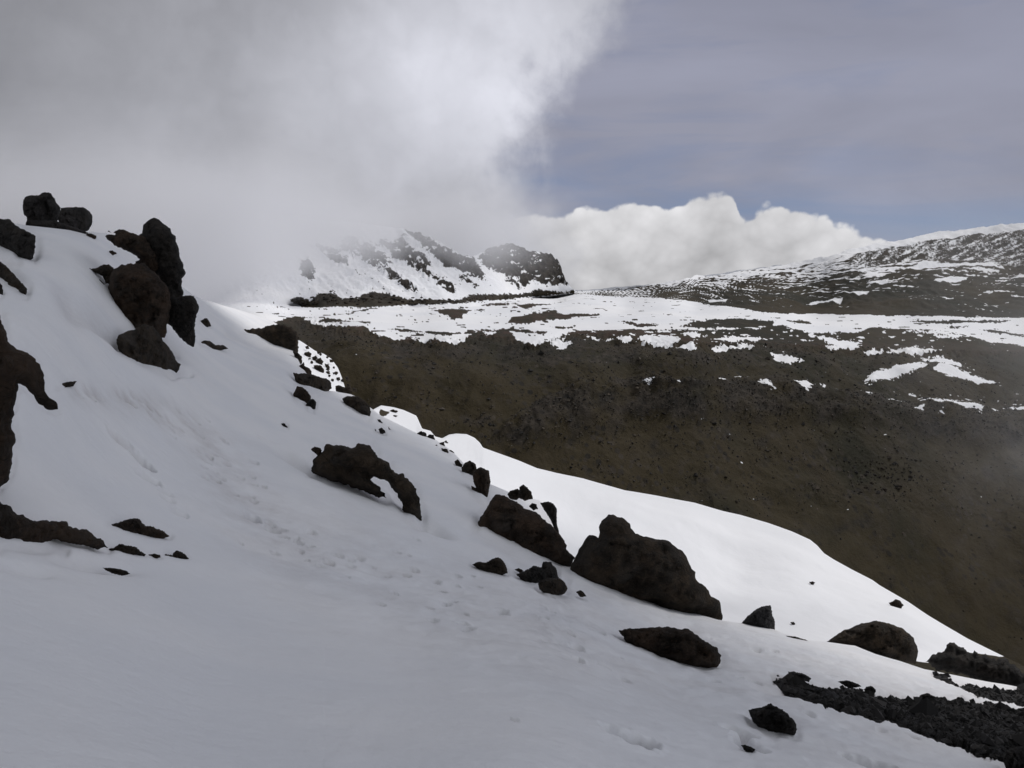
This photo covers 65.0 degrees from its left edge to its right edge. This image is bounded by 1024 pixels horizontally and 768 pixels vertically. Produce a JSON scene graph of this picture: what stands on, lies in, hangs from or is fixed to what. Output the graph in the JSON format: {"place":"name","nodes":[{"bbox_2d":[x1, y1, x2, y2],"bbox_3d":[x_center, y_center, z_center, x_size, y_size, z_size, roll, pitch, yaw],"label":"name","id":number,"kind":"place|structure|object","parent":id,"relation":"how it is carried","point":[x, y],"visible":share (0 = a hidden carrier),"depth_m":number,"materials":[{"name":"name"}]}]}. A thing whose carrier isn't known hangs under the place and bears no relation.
{"place":"outdoors","nodes":[
{"label":"outdoors","id":0,"kind":"place"},
{"bbox_2d":[0,194,574,307],"bbox_3d":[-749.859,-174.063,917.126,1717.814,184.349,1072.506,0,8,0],"label":"mountain","id":1,"kind":"structure","parent":0,"point":[240,257],"depth_m":895.36,"materials":[{"name":"white snow"}]},
{"bbox_2d":[0,223,1023,767],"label":"snow slope","id":2,"kind":"structure","parent":0,"point":[292,611],"depth_m":11.07,"materials":[{"name":"white snow"}]},
{"bbox_2d":[0,262,26,294],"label":"boulder","id":3,"kind":"object","parent":2,"relation":"on","point":[8,276],"visible":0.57,"depth_m":18.52,"materials":[{"name":"black stone"}]},
{"bbox_2d":[0,219,35,259],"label":"boulder","id":4,"kind":"object","parent":2,"relation":"on","point":[17,240],"visible":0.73,"depth_m":24.20,"materials":[{"name":"black stone"}]},
{"bbox_2d":[0,320,57,486],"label":"rock pillar","id":5,"kind":"object","parent":2,"relation":"on","point":[21,367],"visible":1,"depth_m":8.39,"materials":[{"name":"black stone"}]},
{"bbox_2d":[23,192,60,220],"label":"boulder","id":6,"kind":"object","parent":2,"relation":"on","point":[43,206],"visible":0.87,"depth_m":37.10,"materials":[{"name":"black stone"}]},
{"bbox_2d":[0,502,107,549],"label":"rock ledge","id":7,"kind":"object","parent":2,"relation":"on","point":[13,524],"visible":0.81,"depth_m":8.08,"materials":[{"name":"black stone"}]},
{"bbox_2d":[26,220,87,233],"bbox_3d":[-19.034,-6.579,33.661,0.567,0.543,3.382,2,8,12],"label":"rock slab","id":8,"kind":"object","parent":2,"relation":"on","point":[52,224],"visible":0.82,"depth_m":33.16,"materials":[{"name":"black stone"}]},
{"bbox_2d":[62,381,76,386],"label":"stone","id":9,"kind":"object","parent":2,"relation":"on","point":[69,384],"visible":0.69,"depth_m":14.54,"materials":[{"name":"black stone"}]},
{"bbox_2d":[58,207,91,231],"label":"boulder","id":10,"kind":"object","parent":2,"relation":"on","point":[80,218],"visible":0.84,"depth_m":37.57,"materials":[{"name":"black stone"}]},
{"bbox_2d":[86,233,95,238],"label":"stone","id":11,"kind":"object","parent":2,"relation":"on","point":[93,236],"visible":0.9,"depth_m":34.69,"materials":[{"name":"black stone"}]},
{"bbox_2d":[104,568,129,575],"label":"rock","id":12,"kind":"object","parent":2,"relation":"on","point":[121,572],"visible":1,"depth_m":8.44,"materials":[{"name":"black stone"}]},
{"bbox_2d":[109,544,145,555],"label":"rock","id":13,"kind":"object","parent":2,"relation":"on","point":[128,549],"visible":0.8,"depth_m":9.52,"materials":[{"name":"black stone"}]},
{"bbox_2d":[112,518,168,538],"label":"rock","id":14,"kind":"object","parent":2,"relation":"on","point":[135,525],"visible":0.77,"depth_m":10.91,"materials":[{"name":"black stone"}]},
{"bbox_2d":[91,218,198,346],"bbox_3d":[-12.513,-3.461,27.120,3.718,4.422,3.815,5,9,35],"label":"rock outcrop","id":15,"kind":"object","parent":2,"relation":"on","point":[146,288],"visible":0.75,"depth_m":26.78,"materials":[{"name":"black stone"}]},
{"bbox_2d":[116,324,180,372],"bbox_3d":[-10.489,-0.804,23.225,0.687,1.880,4.625,-1,8,-5],"label":"boulder","id":16,"kind":"object","parent":2,"relation":"on","point":[144,344],"visible":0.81,"depth_m":22.47,"materials":[{"name":"black stone"}]},
{"bbox_2d":[149,554,160,557],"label":"stone","id":17,"kind":"object","parent":2,"relation":"on","point":[155,556],"visible":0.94,"depth_m":9.97,"materials":[{"name":"black stone"}]},
{"bbox_2d":[165,551,188,558],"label":"rock","id":18,"kind":"object","parent":2,"relation":"on","point":[179,554],"visible":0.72,"depth_m":10.52,"materials":[{"name":"black stone"}]},
{"bbox_2d":[201,318,210,326],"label":"rock","id":19,"kind":"object","parent":2,"relation":"on","point":[205,322],"visible":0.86,"depth_m":45.84,"materials":[{"name":"black stone"}]},
{"bbox_2d":[201,340,227,349],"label":"rock","id":20,"kind":"object","parent":2,"relation":"on","point":[214,346],"visible":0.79,"depth_m":38.63,"materials":[{"name":"black stone"}]},
{"bbox_2d":[244,324,298,351],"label":"rock outcrop","id":21,"kind":"structure","parent":2,"relation":"on","point":[283,336],"depth_m":60.88,"materials":[{"name":"black stone"}]},
{"bbox_2d":[293,351,301,363],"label":"boulder","id":22,"kind":"object","parent":2,"relation":"on","point":[297,356],"visible":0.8,"depth_m":57.31,"materials":[{"name":"black stone"}]},
{"bbox_2d":[293,386,310,402],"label":"boulder","id":23,"kind":"object","parent":2,"relation":"on","point":[302,394],"visible":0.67,"depth_m":38.26,"materials":[{"name":"black stone"}]},
{"bbox_2d":[300,362,311,373],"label":"boulder","id":24,"kind":"object","parent":2,"relation":"on","point":[306,369],"visible":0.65,"depth_m":53.07,"materials":[{"name":"black stone"}]},
{"bbox_2d":[306,399,315,408],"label":"boulder","id":25,"kind":"object","parent":2,"relation":"on","point":[311,403],"visible":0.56,"depth_m":37.40,"materials":[{"name":"black stone"}]},
{"bbox_2d":[293,373,331,390],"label":"boulder","id":26,"kind":"object","parent":2,"relation":"on","point":[317,382],"visible":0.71,"depth_m":46.95,"materials":[{"name":"black stone"}]},
{"bbox_2d":[311,447,321,454],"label":"stone","id":27,"kind":"object","parent":2,"relation":"on","point":[316,450],"visible":1,"depth_m":23.21,"materials":[{"name":"black stone"}]},
{"bbox_2d":[335,385,351,393],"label":"boulder","id":28,"kind":"object","parent":2,"relation":"on","point":[341,389],"visible":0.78,"depth_m":54.95,"materials":[{"name":"black stone"}]},
{"bbox_2d":[342,396,370,415],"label":"boulder","id":29,"kind":"object","parent":2,"relation":"on","point":[359,404],"visible":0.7,"depth_m":45.82,"materials":[{"name":"black stone"}]},
{"bbox_2d":[311,443,421,520],"bbox_3d":[-4.243,2.896,23.396,3.206,2.381,1.651,0,8,0],"label":"boulder","id":30,"kind":"object","parent":2,"relation":"on","point":[358,466],"visible":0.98,"depth_m":23.01,"materials":[{"name":"black stone"}]},
{"bbox_2d":[417,431,426,436],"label":"boulder","id":31,"kind":"object","parent":2,"relation":"on","point":[421,433],"visible":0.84,"depth_m":44.77,"materials":[{"name":"black stone"}]},
{"bbox_2d":[455,459,461,466],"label":"stone","id":32,"kind":"object","parent":2,"relation":"on","point":[458,463],"visible":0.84,"depth_m":37.65,"materials":[{"name":"black stone"}]},
{"bbox_2d":[461,461,476,475],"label":"boulder","id":33,"kind":"object","parent":2,"relation":"on","point":[469,467],"visible":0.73,"depth_m":36.19,"materials":[{"name":"black stone"}]},
{"bbox_2d":[471,467,490,496],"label":"boulder","id":34,"kind":"object","parent":2,"relation":"on","point":[481,478],"visible":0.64,"depth_m":31.93,"materials":[{"name":"black stone"}]},
{"bbox_2d":[472,557,507,574],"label":"boulder","id":35,"kind":"object","parent":2,"relation":"on","point":[497,565],"visible":0.91,"depth_m":19.00,"materials":[{"name":"black stone"}]},
{"bbox_2d":[507,489,518,499],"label":"stone","id":36,"kind":"object","parent":2,"relation":"on","point":[512,494],"visible":0.91,"depth_m":28.20,"materials":[{"name":"black stone"}]},
{"bbox_2d":[517,484,532,500],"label":"stone","id":37,"kind":"object","parent":2,"relation":"on","point":[524,493],"visible":1,"depth_m":27.88,"materials":[{"name":"black stone"}]},
{"bbox_2d":[478,494,574,566],"bbox_3d":[0.394,4.983,26.209,3.352,2.786,2.324,0,8,0],"label":"boulder","id":38,"kind":"object","parent":2,"relation":"on","point":[504,516],"visible":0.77,"depth_m":25.61,"materials":[{"name":"brown stone"}]},
{"bbox_2d":[529,503,537,509],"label":"stone","id":39,"kind":"object","parent":2,"relation":"on","point":[532,506],"visible":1,"depth_m":27.57,"materials":[{"name":"black stone"}]},
{"bbox_2d":[516,561,558,582],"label":"boulder","id":40,"kind":"object","parent":2,"relation":"on","point":[536,574],"visible":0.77,"depth_m":19.82,"materials":[{"name":"black stone"}]},
{"bbox_2d":[541,502,558,532],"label":"boulder","id":41,"kind":"object","parent":2,"relation":"on","point":[550,508],"visible":0.93,"depth_m":28.29,"materials":[{"name":"black stone"}]},
{"bbox_2d":[538,578,567,594],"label":"boulder","id":42,"kind":"object","parent":2,"relation":"on","point":[555,586],"visible":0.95,"depth_m":18.59,"materials":[{"name":"brown stone"}]},
{"bbox_2d":[576,590,585,596],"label":"stone","id":43,"kind":"object","parent":2,"relation":"on","point":[580,593],"visible":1,"depth_m":20.01,"materials":[{"name":"black stone"}]},
{"bbox_2d":[570,514,722,619],"bbox_3d":[4.266,5.927,25.623,5.059,3.754,2.709,0,8,0],"label":"boulder","id":44,"kind":"object","parent":2,"relation":"on","point":[619,554],"visible":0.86,"depth_m":24.69,"materials":[{"name":"brown stone"}]},
{"bbox_2d":[619,626,720,667],"bbox_3d":[2.996,5.053,15.365,1.953,1.015,1.080,2,8,16],"label":"boulder","id":45,"kind":"object","parent":2,"relation":"on","point":[686,646],"visible":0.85,"depth_m":14.98,"materials":[{"name":"brown stone"}]},
{"bbox_2d":[741,745,754,752],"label":"stone","id":46,"kind":"object","parent":2,"relation":"on","point":[746,748],"visible":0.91,"depth_m":7.81,"materials":[{"name":"black stone"}]},
{"bbox_2d":[742,605,774,629],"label":"boulder","id":47,"kind":"object","parent":2,"relation":"on","point":[762,616],"visible":0.91,"depth_m":24.44,"materials":[{"name":"grey stone"}]},
{"bbox_2d":[749,703,796,734],"bbox_3d":[3.155,4.108,9.781,0.646,0.492,0.448,7,10,42],"label":"boulder","id":48,"kind":"object","parent":2,"relation":"on","point":[771,718],"visible":0.92,"depth_m":9.61,"materials":[{"name":"black stone"}]},
{"bbox_2d":[787,636,806,640],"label":"stone","id":49,"kind":"object","parent":2,"relation":"on","point":[796,638],"visible":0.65,"depth_m":22.95,"materials":[{"name":"grey stone"}]},
{"bbox_2d":[788,671,810,681],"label":"stone","id":50,"kind":"object","parent":2,"relation":"on","point":[804,677],"visible":0.74,"depth_m":15.01,"materials":[{"name":"black stone"}]},
{"bbox_2d":[839,680,860,687],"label":"stone","id":51,"kind":"object","parent":2,"relation":"on","point":[847,683],"visible":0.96,"depth_m":15.37,"materials":[{"name":"black stone"}]},
{"bbox_2d":[864,686,875,693],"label":"stone","id":52,"kind":"object","parent":2,"relation":"on","point":[872,689],"visible":0.57,"depth_m":15.07,"materials":[{"name":"black stone"}]},
{"bbox_2d":[827,621,917,663],"bbox_3d":[11.795,8.418,26.052,3.169,1.696,1.633,0,8,0],"label":"boulder","id":53,"kind":"object","parent":2,"relation":"on","point":[888,640],"visible":0.86,"depth_m":25.59,"materials":[{"name":"brown stone"}]},
{"bbox_2d":[773,671,1023,758],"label":"gravel","id":54,"kind":"structure","parent":2,"relation":"on","point":[920,708],"depth_m":13.33,"materials":[{"name":"black gravel"}]},
{"bbox_2d":[920,693,937,699],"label":"stone","id":55,"kind":"object","parent":2,"relation":"on","point":[925,695],"visible":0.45,"depth_m":15.73,"materials":[{"name":"black stone"}]},
{"bbox_2d":[926,642,1023,686],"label":"crag","id":56,"kind":"structure","parent":2,"relation":"on","point":[954,658],"depth_m":26.30,"materials":[{"name":"grey stone"}]},
{"bbox_2d":[1003,746,1023,767],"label":"boulder","id":57,"kind":"object","parent":2,"relation":"on","point":[1013,758],"visible":1,"depth_m":9.71,"materials":[{"name":"black stone"}]},
{"bbox_2d":[0,0,1023,289],"label":"sky","id":58,"kind":"structure","parent":0,"point":[624,142],"materials":[{"name":"grey"}]},
{"bbox_2d":[217,294,1023,352],"bbox_3d":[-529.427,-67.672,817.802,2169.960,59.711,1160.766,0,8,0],"label":"plateau","id":59,"kind":"structure","parent":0,"point":[534,320],"depth_m":395.70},
{"bbox_2d":[271,319,1023,665],"bbox_3d":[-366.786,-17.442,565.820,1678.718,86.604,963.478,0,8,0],"label":"valley slope","id":60,"kind":"structure","parent":0,"point":[935,575],"depth_m":231.17,"materials":[{"name":"brown soil"},{"name":"rock"},{"name":"patches of snow"}]},
{"bbox_2d":[290,320,1023,655],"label":"scree","id":61,"kind":"structure","parent":60,"relation":"on","point":[647,412],"depth_m":241.35,"materials":[{"name":"brown gravel"}]},
{"bbox_2d":[298,340,1023,679],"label":"snow field","id":62,"kind":"structure","parent":0,"point":[743,567],"depth_m":59.73,"materials":[{"name":"white snow"}]},
{"bbox_2d":[314,365,323,372],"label":"stone","id":63,"kind":"object","parent":62,"relation":"on","point":[319,368],"visible":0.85,"depth_m":82.79,"materials":[{"name":"black stone"}]},
{"bbox_2d":[316,358,322,364],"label":"stone","id":64,"kind":"object","parent":62,"relation":"on","point":[319,360],"visible":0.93,"depth_m":87.06,"materials":[{"name":"black stone"}]},
{"bbox_2d":[889,599,903,607],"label":"stone","id":65,"kind":"object","parent":62,"relation":"on","point":[896,603],"visible":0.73,"depth_m":48.54,"materials":[{"name":"brown stone"}]},
{"bbox_2d":[575,223,1023,317],"bbox_3d":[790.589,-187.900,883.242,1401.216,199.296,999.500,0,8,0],"label":"hill","id":66,"kind":"structure","parent":0,"point":[974,272],"depth_m":722.06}
]}

